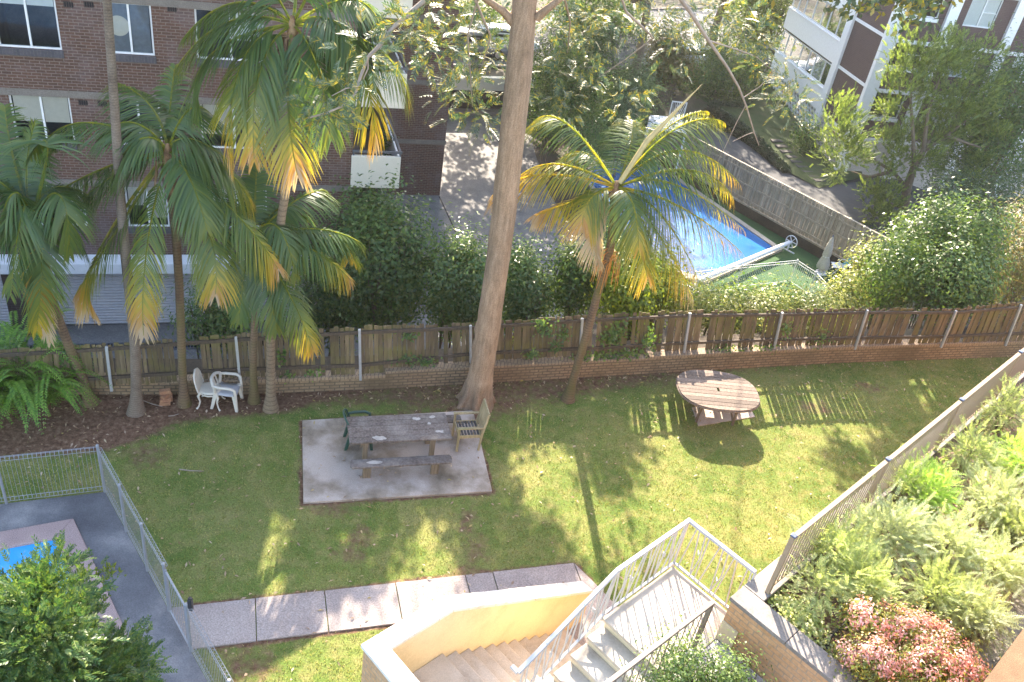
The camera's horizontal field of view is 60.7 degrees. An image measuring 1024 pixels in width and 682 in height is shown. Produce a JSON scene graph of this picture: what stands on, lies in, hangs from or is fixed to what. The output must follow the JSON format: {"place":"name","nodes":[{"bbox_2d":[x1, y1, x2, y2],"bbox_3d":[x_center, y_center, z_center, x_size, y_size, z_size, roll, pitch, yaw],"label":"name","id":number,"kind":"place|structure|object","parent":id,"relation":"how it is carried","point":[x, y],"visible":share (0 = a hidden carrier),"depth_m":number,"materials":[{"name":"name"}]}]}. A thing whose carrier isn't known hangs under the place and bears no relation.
{"place":"outdoors","nodes":[
{"label":"outdoors","id":0,"kind":"place"},
{"bbox_2d":[0,540,68,588],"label":"pool water","id":1,"kind":"structure","parent":0,"point":[14,555],"depth_m":15.45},
{"bbox_2d":[0,529,177,681],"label":"garden tree","id":2,"kind":"object","parent":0,"point":[49,631],"visible":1,"depth_m":10.08,"materials":[{"name":"green plant"}]},
{"bbox_2d":[0,492,206,681],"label":"pool deck","id":3,"kind":"structure","parent":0,"point":[135,596],"depth_m":15.63,"materials":[{"name":"concrete"}]},
{"bbox_2d":[0,519,127,637],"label":"pool coping","id":4,"kind":"object","parent":3,"relation":"on","point":[13,538],"visible":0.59,"depth_m":15.72,"materials":[{"name":"concrete"}]},
{"bbox_2d":[0,444,168,611],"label":"pool fence","id":5,"kind":"object","parent":3,"relation":"on","point":[122,506],"visible":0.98,"depth_m":15.89,"materials":[{"name":"metal"}]},
{"bbox_2d":[184,602,233,681],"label":"pool fence","id":6,"kind":"object","parent":3,"relation":"on","point":[191,648],"visible":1,"depth_m":13.66,"materials":[{"name":"metal"}]},
{"bbox_2d":[164,569,193,646],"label":"pool gate","id":7,"kind":"structure","parent":6,"relation":"attached to","point":[189,599],"depth_m":14.28,"materials":[{"name":"grey metal"}]},
{"bbox_2d":[0,114,583,358],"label":"driveway","id":8,"kind":"structure","parent":0,"point":[469,175],"depth_m":41.07,"materials":[{"name":"concrete"}]},
{"bbox_2d":[0,0,459,336],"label":"apartment building","id":9,"kind":"structure","parent":8,"relation":"on","point":[53,70],"depth_m":26.42,"materials":[{"name":"brown brick"}]},
{"bbox_2d":[0,0,63,57],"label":"window","id":10,"kind":"structure","parent":9,"relation":"in","point":[24,24],"depth_m":25.68,"materials":[{"name":"clear glass"}]},
{"bbox_2d":[8,95,77,150],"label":"window","id":11,"kind":"structure","parent":9,"relation":"in","point":[54,112],"depth_m":25.26,"materials":[{"name":"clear glass"}]},
{"bbox_2d":[102,2,156,63],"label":"window","id":12,"kind":"structure","parent":9,"relation":"in","point":[139,40],"depth_m":24.67,"materials":[{"name":"clear glass"}]},
{"bbox_2d":[125,187,170,233],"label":"window","id":13,"kind":"structure","parent":9,"relation":"in","point":[130,190],"depth_m":27.83,"materials":[{"name":"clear glass"}]},
{"bbox_2d":[194,9,265,68],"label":"window","id":14,"kind":"structure","parent":9,"relation":"in","point":[198,13],"depth_m":26.85,"materials":[{"name":"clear glass"}]},
{"bbox_2d":[200,104,265,156],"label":"window","id":15,"kind":"structure","parent":9,"relation":"in","point":[208,107],"depth_m":27.02,"materials":[{"name":"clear glass"}]},
{"bbox_2d":[448,75,533,114],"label":"end wall","id":16,"kind":"structure","parent":8,"relation":"on","point":[497,86],"depth_m":50.97,"materials":[{"name":"concrete"}]},
{"bbox_2d":[172,563,616,648],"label":"path","id":17,"kind":"structure","parent":0,"point":[277,617],"depth_m":15.51,"materials":[{"name":"concrete"}]},
{"bbox_2d":[0,357,1011,681],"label":"lawn","id":18,"kind":"structure","parent":0,"point":[16,437],"depth_m":18.42,"materials":[{"name":"plant"}]},
{"bbox_2d":[0,308,93,417],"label":"fern","id":19,"kind":"object","parent":18,"relation":"on","point":[26,342],"visible":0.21,"depth_m":18.24,"materials":[{"name":"green plant"}]},
{"bbox_2d":[0,322,95,434],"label":"fern","id":20,"kind":"object","parent":18,"relation":"on","point":[24,396],"visible":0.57,"depth_m":17.63,"materials":[{"name":"green plant"}]},
{"bbox_2d":[0,103,102,407],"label":"palm tree","id":21,"kind":"object","parent":18,"relation":"on","point":[28,194],"visible":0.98,"depth_m":16.04,"materials":[{"name":"plant"}]},
{"bbox_2d":[0,326,110,432],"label":"fern","id":22,"kind":"object","parent":18,"relation":"on","point":[49,397],"visible":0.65,"depth_m":17.89,"materials":[{"name":"green plant"}]},
{"bbox_2d":[102,0,145,417],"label":"palm tree","id":23,"kind":"object","parent":18,"relation":"on","point":[136,408],"visible":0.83,"depth_m":16.18,"materials":[{"name":"plant"}]},
{"bbox_2d":[41,63,289,408],"bbox_3d":[-6.950,-1.440,17.333,4.838,7.166,3.169,31,39,28],"label":"palm tree","id":24,"kind":"object","parent":18,"relation":"on","point":[186,196],"visible":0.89,"depth_m":16.30,"materials":[{"name":"plant"}]},
{"bbox_2d":[210,371,243,411],"bbox_3d":[-6.314,1.087,19.349,0.658,0.756,0.630,10,34,0],"label":"plastic chair","id":25,"kind":"object","parent":18,"relation":"on","point":[232,390],"visible":0.99,"depth_m":19.28,"materials":[{"name":"plastic"}]},
{"bbox_2d":[188,162,366,404],"bbox_3d":[-5.044,-0.833,18.415,3.850,5.496,2.530,10,34,0],"label":"palm tree","id":26,"kind":"object","parent":18,"relation":"on","point":[289,246],"visible":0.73,"depth_m":17.44,"materials":[{"name":"plant"}]},
{"bbox_2d":[169,0,414,413],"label":"palm tree","id":27,"kind":"object","parent":18,"relation":"on","point":[269,103],"visible":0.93,"depth_m":15.00,"materials":[{"name":"plant"}]},
{"bbox_2d":[302,410,491,503],"bbox_3d":[-2.535,2.455,18.980,3.961,0.105,2.654,-1,35,-15],"label":"concrete pad","id":28,"kind":"object","parent":18,"relation":"on","point":[337,478],"visible":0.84,"depth_m":18.52,"materials":[{"name":"concrete"}]},
{"bbox_2d":[346,413,451,458],"bbox_3d":[-2.444,2.121,18.750,2.149,0.724,0.835,-1,36,-16],"label":"picnic table","id":29,"kind":"object","parent":28,"relation":"on","point":[365,431],"visible":0.91,"depth_m":18.52,"materials":[{"name":"wood"}]},
{"bbox_2d":[350,455,451,477],"bbox_3d":[-2.317,2.657,18.279,2.122,0.414,0.250,-1,36,-16],"label":"bench","id":30,"kind":"object","parent":28,"relation":"on","point":[433,461],"visible":1,"depth_m":18.15,"materials":[{"name":"wood"}]},
{"bbox_2d":[451,398,489,451],"bbox_3d":[-0.916,1.846,19.260,0.679,1.037,0.590,-1,36,-16],"label":"wooden armchair","id":31,"kind":"object","parent":28,"relation":"on","point":[483,417],"visible":1,"depth_m":19.22,"materials":[{"name":"wood"}]},
{"bbox_2d":[16,355,1007,679],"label":"leaf litter","id":32,"kind":"object","parent":18,"relation":"on","point":[452,457],"visible":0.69,"depth_m":18.88,"materials":[{"name":"plant"}]},
{"bbox_2d":[412,567,726,681],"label":"staircase","id":33,"kind":"structure","parent":18,"relation":"on","point":[617,635],"depth_m":12.54,"materials":[{"name":"concrete"}]},
{"bbox_2d":[510,518,756,681],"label":"stair railing","id":34,"kind":"object","parent":33,"relation":"on","point":[580,608],"visible":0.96,"depth_m":12.23,"materials":[{"name":"grey metal"}]},
{"bbox_2d":[605,600,714,681],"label":"handrail","id":35,"kind":"object","parent":33,"relation":"on","point":[707,608],"visible":0.83,"depth_m":11.07,"materials":[{"name":"beige metal"}]},
{"bbox_2d":[483,84,745,404],"bbox_3d":[2.082,-1.803,19.396,5.624,8.009,3.267,10,34,0],"label":"palm tree","id":36,"kind":"object","parent":18,"relation":"on","point":[635,240],"visible":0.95,"depth_m":18.07,"materials":[{"name":"plant"}]},
{"bbox_2d":[282,0,962,414],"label":"tall tree","id":37,"kind":"object","parent":18,"relation":"on","point":[522,18],"visible":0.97,"depth_m":18.00,"materials":[{"name":"brown plant"}]},
{"bbox_2d":[692,407,754,425],"bbox_3d":[5.269,1.829,21.890,1.784,0.072,0.679,-4,37,-20],"label":"table pad","id":38,"kind":"object","parent":18,"relation":"on","point":[707,417],"visible":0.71,"depth_m":21.74,"materials":[{"name":"concrete"}]},
{"bbox_2d":[676,370,759,425],"bbox_3d":[4.996,1.482,21.611,2.084,0.730,1.642,10,34,0],"label":"oval table","id":39,"kind":"object","parent":38,"relation":"on","point":[736,394],"visible":1,"depth_m":21.34,"materials":[{"name":"wood"}]},
{"bbox_2d":[715,373,1023,681],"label":"planter wall","id":40,"kind":"structure","parent":18,"relation":"on","point":[793,653],"depth_m":11.72,"materials":[{"name":"beige brick"}]},
{"bbox_2d":[765,348,1023,594],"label":"slatted fence","id":41,"kind":"object","parent":40,"relation":"on","point":[1013,366],"visible":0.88,"depth_m":13.62,"materials":[{"name":"beige metal"}]},
{"bbox_2d":[765,378,1023,681],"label":"planter soil","id":42,"kind":"structure","parent":40,"relation":"in","point":[827,620],"depth_m":12.90,"materials":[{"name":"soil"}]},
{"bbox_2d":[767,583,848,662],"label":"ivy","id":43,"kind":"object","parent":42,"relation":"on","point":[810,625],"visible":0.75,"depth_m":11.80,"materials":[{"name":"plant"}]},
{"bbox_2d":[777,551,872,626],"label":"planter bush","id":44,"kind":"object","parent":42,"relation":"on","point":[821,582],"visible":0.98,"depth_m":11.72,"materials":[{"name":"plant"}]},
{"bbox_2d":[772,495,891,597],"bbox_3d":[4.569,2.927,12.425,1.615,1.346,1.392,10,34,0],"label":"planter bush","id":45,"kind":"object","parent":42,"relation":"on","point":[839,534],"visible":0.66,"depth_m":12.43,"materials":[{"name":"plant"}]},
{"bbox_2d":[818,517,912,612],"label":"planter bush","id":46,"kind":"object","parent":42,"relation":"on","point":[871,569],"visible":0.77,"depth_m":11.92,"materials":[{"name":"plant"}]},
{"bbox_2d":[838,479,940,588],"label":"planter bush","id":47,"kind":"object","parent":42,"relation":"on","point":[906,518],"visible":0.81,"depth_m":12.76,"materials":[{"name":"plant"}]},
{"bbox_2d":[866,443,945,511],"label":"planter bush","id":48,"kind":"object","parent":42,"relation":"on","point":[903,487],"visible":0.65,"depth_m":13.73,"materials":[{"name":"plant"}]},
{"bbox_2d":[817,574,1002,681],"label":"red bush","id":49,"kind":"object","parent":42,"relation":"on","point":[925,646],"visible":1,"depth_m":11.02,"materials":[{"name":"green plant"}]},
{"bbox_2d":[887,442,982,524],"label":"planter bush","id":50,"kind":"object","parent":42,"relation":"on","point":[935,481],"visible":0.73,"depth_m":13.65,"materials":[{"name":"plant"}]},
{"bbox_2d":[892,538,1004,636],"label":"planter bush","id":51,"kind":"object","parent":42,"relation":"on","point":[929,584],"visible":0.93,"depth_m":11.95,"materials":[{"name":"plant"}]},
{"bbox_2d":[904,480,1016,581],"bbox_3d":[6.416,3.005,12.906,1.699,1.566,1.500,-8,38,-24],"label":"planter bush","id":52,"kind":"object","parent":42,"relation":"on","point":[953,533],"visible":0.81,"depth_m":12.71,"materials":[{"name":"plant"}]},
{"bbox_2d":[934,563,1023,658],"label":"planter bush","id":53,"kind":"object","parent":42,"relation":"on","point":[980,625],"visible":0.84,"depth_m":11.66,"materials":[{"name":"plant"}]},
{"bbox_2d":[934,410,1023,481],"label":"planter bush","id":54,"kind":"object","parent":42,"relation":"on","point":[963,460],"visible":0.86,"depth_m":14.70,"materials":[{"name":"plant"}]},
{"bbox_2d":[951,451,1023,544],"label":"planter bush","id":55,"kind":"object","parent":42,"relation":"on","point":[988,498],"visible":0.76,"depth_m":13.77,"materials":[{"name":"plant"}]},
{"bbox_2d":[954,524,1023,604],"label":"planter bush","id":56,"kind":"object","parent":42,"relation":"on","point":[1010,577],"visible":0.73,"depth_m":12.45,"materials":[{"name":"plant"}]},
{"bbox_2d":[972,372,1023,446],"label":"planter bush","id":57,"kind":"object","parent":42,"relation":"on","point":[1016,407],"visible":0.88,"depth_m":15.94,"materials":[{"name":"plant"}]},
{"bbox_2d":[977,483,1023,559],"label":"planter bush","id":58,"kind":"object","parent":42,"relation":"on","point":[1019,522],"visible":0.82,"depth_m":13.29,"materials":[{"name":"plant"}]},
{"bbox_2d":[985,423,1023,496],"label":"planter bush","id":59,"kind":"object","parent":42,"relation":"on","point":[1018,448],"visible":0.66,"depth_m":14.76,"materials":[{"name":"plant"}]},
{"bbox_2d":[53,326,1021,372],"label":"wall backfill","id":60,"kind":"structure","parent":0,"point":[192,364],"depth_m":21.63,"materials":[{"name":"soil"}]},
{"bbox_2d":[453,8,787,68],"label":"road","id":61,"kind":"structure","parent":0,"point":[628,50],"depth_m":61.81,"materials":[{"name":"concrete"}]},
{"bbox_2d":[455,26,507,59],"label":"parked car","id":62,"kind":"object","parent":61,"relation":"on","point":[478,37],"visible":0.34,"depth_m":53.02,"materials":[{"name":"paint"}]},
{"bbox_2d":[453,0,792,109],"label":"street verge","id":63,"kind":"structure","parent":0,"point":[498,72],"depth_m":65.97,"materials":[{"name":"plant"}]},
{"bbox_2d":[714,0,792,59],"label":"street tree","id":64,"kind":"object","parent":63,"relation":"on","point":[777,7],"visible":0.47,"depth_m":60.53,"materials":[{"name":"green plant"}]},
{"bbox_2d":[600,77,707,120],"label":"garden bank","id":65,"kind":"structure","parent":0,"point":[694,104],"depth_m":54.30,"materials":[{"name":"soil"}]},
{"bbox_2d":[636,4,711,103],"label":"street tree","id":66,"kind":"object","parent":65,"relation":"on","point":[674,61],"visible":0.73,"depth_m":51.65,"materials":[{"name":"green plant"}]},
{"bbox_2d":[590,166,771,275],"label":"pool water","id":67,"kind":"structure","parent":0,"point":[749,244],"depth_m":42.28,"materials":[{"name":"liquid"}]},
{"bbox_2d":[568,150,838,309],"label":"pool lawn","id":68,"kind":"structure","parent":0,"point":[803,256],"depth_m":40.78,"materials":[{"name":"plant"}]},
{"bbox_2d":[577,41,671,181],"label":"bush","id":69,"kind":"object","parent":68,"relation":"on","point":[624,104],"visible":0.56,"depth_m":43.96,"materials":[{"name":"green plant"}]},
{"bbox_2d":[582,161,782,283],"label":"pool coping","id":70,"kind":"object","parent":68,"relation":"on","point":[752,230],"visible":0.17,"depth_m":42.99,"materials":[{"name":"concrete"}]},
{"bbox_2d":[692,259,834,307],"bbox_3d":[10.812,-2.430,37.676,6.392,1.200,3.610,10,34,0],"label":"pool fence","id":71,"kind":"object","parent":68,"relation":"on","point":[742,265],"visible":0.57,"depth_m":38.24,"materials":[{"name":"metal"}]},
{"bbox_2d":[669,639,765,681],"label":"walkway","id":72,"kind":"structure","parent":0,"point":[758,678],"depth_m":12.02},
{"bbox_2d":[611,593,776,681],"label":"shrub","id":73,"kind":"object","parent":72,"relation":"on","point":[682,670],"visible":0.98,"depth_m":11.25,"materials":[{"name":"green plant"}]},
{"bbox_2d":[461,109,1023,347],"bbox_3d":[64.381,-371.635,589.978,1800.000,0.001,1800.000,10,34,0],"label":"ground","id":74,"kind":"structure","parent":0,"point":[552,157],"depth_m":44.72,"materials":[{"name":"plant"}]},
{"bbox_2d":[149,262,266,358],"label":"shrub","id":75,"kind":"object","parent":74,"relation":"on","point":[215,321],"visible":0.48,"depth_m":21.46,"materials":[{"name":"green plant"}]},
{"bbox_2d":[287,163,460,356],"bbox_3d":[-4.443,-1.804,26.846,6.200,8.220,4.445,10,34,0],"label":"shrub","id":76,"kind":"object","parent":74,"relation":"on","point":[380,291],"visible":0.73,"depth_m":25.54,"materials":[{"name":"green plant"}]},
{"bbox_2d":[403,189,515,348],"bbox_3d":[-1.661,-0.646,26.159,3.494,7.877,2.706,21,36,16],"label":"shrub","id":77,"kind":"object","parent":74,"relation":"on","point":[461,276],"visible":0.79,"depth_m":25.00,"materials":[{"name":"green plant"}]},
{"bbox_2d":[482,227,581,345],"bbox_3d":[0.216,-0.467,26.379,3.344,7.879,2.745,10,34,0],"label":"shrub","id":78,"kind":"object","parent":74,"relation":"on","point":[525,291],"visible":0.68,"depth_m":25.14,"materials":[{"name":"green plant"}]},
{"bbox_2d":[533,199,618,338],"bbox_3d":[1.834,-0.481,26.789,3.116,7.888,2.758,5,34,-7],"label":"shrub","id":79,"kind":"object","parent":74,"relation":"on","point":[570,271],"visible":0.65,"depth_m":25.44,"materials":[{"name":"green plant"}]},
{"bbox_2d":[524,88,631,198],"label":"bush","id":80,"kind":"object","parent":74,"relation":"on","point":[590,127],"visible":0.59,"depth_m":42.30,"materials":[{"name":"green plant"}]},
{"bbox_2d":[524,4,634,151],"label":"leafy tree","id":81,"kind":"object","parent":74,"relation":"on","point":[545,85],"visible":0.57,"depth_m":45.71,"materials":[{"name":"green plant"}]},
{"bbox_2d":[536,0,657,51],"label":"leafy tree","id":82,"kind":"object","parent":74,"relation":"on","point":[616,23],"visible":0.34,"depth_m":60.62,"materials":[{"name":"green plant"}]},
{"bbox_2d":[565,16,672,104],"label":"bush","id":83,"kind":"object","parent":74,"relation":"on","point":[598,40],"visible":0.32,"depth_m":54.98,"materials":[{"name":"green plant"}]},
{"bbox_2d":[575,221,707,339],"bbox_3d":[3.349,0.138,25.902,3.836,8.302,4.005,10,34,0],"label":"shrub","id":84,"kind":"object","parent":74,"relation":"on","point":[620,300],"visible":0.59,"depth_m":24.29,"materials":[{"name":"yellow plant"}]},
{"bbox_2d":[659,252,764,335],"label":"shrub","id":85,"kind":"object","parent":74,"relation":"on","point":[708,305],"visible":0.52,"depth_m":25.21,"materials":[{"name":"green plant"}]},
{"bbox_2d":[704,263,821,333],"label":"shrub","id":86,"kind":"object","parent":74,"relation":"on","point":[755,291],"visible":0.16,"depth_m":27.00,"materials":[{"name":"green plant"}]},
{"bbox_2d":[649,131,890,290],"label":"timber fence","id":87,"kind":"object","parent":74,"relation":"on","point":[756,212],"visible":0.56,"depth_m":43.07,"materials":[{"name":"wood"}]},
{"bbox_2d":[707,246,874,344],"bbox_3d":[7.755,0.983,26.217,5.186,7.819,2.874,3,35,-10],"label":"shrub","id":88,"kind":"object","parent":74,"relation":"on","point":[810,304],"visible":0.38,"depth_m":24.85,"materials":[{"name":"green plant"}]},
{"bbox_2d":[818,218,897,328],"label":"shrub","id":89,"kind":"object","parent":74,"relation":"on","point":[853,274],"visible":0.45,"depth_m":29.24,"materials":[{"name":"green plant"}]},
{"bbox_2d":[769,0,1023,196],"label":"apartment building","id":90,"kind":"structure","parent":74,"relation":"on","point":[834,52],"depth_m":48.92,"materials":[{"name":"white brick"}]},
{"bbox_2d":[778,29,831,86],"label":"window","id":91,"kind":"structure","parent":90,"relation":"in","point":[816,66],"depth_m":53.63,"materials":[{"name":"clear glass"}]},
{"bbox_2d":[792,0,846,38],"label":"window","id":92,"kind":"structure","parent":90,"relation":"in","point":[831,22],"depth_m":51.91,"materials":[{"name":"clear glass"}]},
{"bbox_2d":[962,0,1003,28],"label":"window","id":93,"kind":"structure","parent":90,"relation":"in","point":[980,13],"depth_m":45.83,"materials":[{"name":"white glass"}]},
{"bbox_2d":[800,14,1023,233],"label":"feathery tree","id":94,"kind":"object","parent":74,"relation":"on","point":[929,64],"visible":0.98,"depth_m":42.96,"materials":[{"name":"green plant"}]},
{"bbox_2d":[837,170,1023,330],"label":"shrub","id":95,"kind":"object","parent":74,"relation":"on","point":[940,271],"visible":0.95,"depth_m":26.71,"materials":[{"name":"green plant"}]},
{"bbox_2d":[902,149,1023,253],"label":"bush","id":96,"kind":"object","parent":74,"relation":"on","point":[978,182],"visible":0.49,"depth_m":41.43,"materials":[{"name":"green plant"}]},
{"bbox_2d":[912,12,1023,213],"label":"leafy tree","id":97,"kind":"object","parent":74,"relation":"on","point":[1008,112],"visible":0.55,"depth_m":44.26,"materials":[{"name":"green plant"}]},
{"bbox_2d":[977,187,1023,326],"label":"shrub","id":98,"kind":"object","parent":74,"relation":"on","point":[1016,282],"visible":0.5,"depth_m":28.23,"materials":[{"name":"green plant"}]},
{"bbox_2d":[676,76,861,187],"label":"grass terrace","id":99,"kind":"structure","parent":0,"point":[760,113],"depth_m":52.91,"materials":[{"name":"plant"}]},
{"bbox_2d":[680,39,755,104],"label":"bush","id":100,"kind":"object","parent":99,"relation":"on","point":[708,76],"visible":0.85,"depth_m":53.90,"materials":[{"name":"green plant"}]},
{"bbox_2d":[693,16,748,99],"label":"conifer","id":101,"kind":"object","parent":99,"relation":"on","point":[726,56],"visible":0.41,"depth_m":54.16,"materials":[{"name":"green plant"}]},
{"bbox_2d":[704,97,790,172],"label":"hedge","id":102,"kind":"object","parent":99,"relation":"on","point":[764,149],"visible":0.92,"depth_m":52.24,"materials":[{"name":"plant"}]},
{"bbox_2d":[711,27,830,158],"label":"bush","id":103,"kind":"object","parent":99,"relation":"on","point":[806,138],"visible":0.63,"depth_m":53.95,"materials":[{"name":"green plant"}]},
{"bbox_2d":[683,121,1020,258],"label":"side driveway","id":104,"kind":"structure","parent":0,"point":[842,198],"depth_m":48.16,"materials":[{"name":"concrete"}]},
{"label":"terrace bank","id":105,"kind":"structure","parent":0,"visible":0},
{"bbox_2d":[361,581,592,681],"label":"stair wall","id":106,"kind":"structure","parent":105,"relation":"on","point":[404,649],"depth_m":12.84,"materials":[{"name":"paint"}]},
{"bbox_2d":[20,336,1023,394],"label":"retaining wall","id":107,"kind":"structure","parent":105,"relation":"on","point":[506,370],"depth_m":22.44,"materials":[{"name":"beige brick"}]},
{"bbox_2d":[0,302,1023,391],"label":"paling fence","id":108,"kind":"object","parent":107,"relation":"on","point":[345,358],"visible":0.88,"depth_m":21.39,"materials":[{"name":"wood"}]},
{"bbox_2d":[520,317,571,359],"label":"creeper","id":109,"kind":"object","parent":108,"relation":"attached to","point":[531,355],"visible":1,"depth_m":21.38,"materials":[{"name":"green plant"}]},
{"bbox_2d":[569,315,661,363],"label":"creeper","id":110,"kind":"object","parent":108,"relation":"attached to","point":[648,341],"visible":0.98,"depth_m":22.08,"materials":[{"name":"green plant"}]},
{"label":"planter fill","id":111,"kind":"structure","parent":105,"relation":"on","visible":0},
{"bbox_2d":[946,584,1023,681],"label":"garden wall","id":112,"kind":"structure","parent":111,"relation":"on","point":[1008,666],"depth_m":11.31,"materials":[{"name":"concrete"}]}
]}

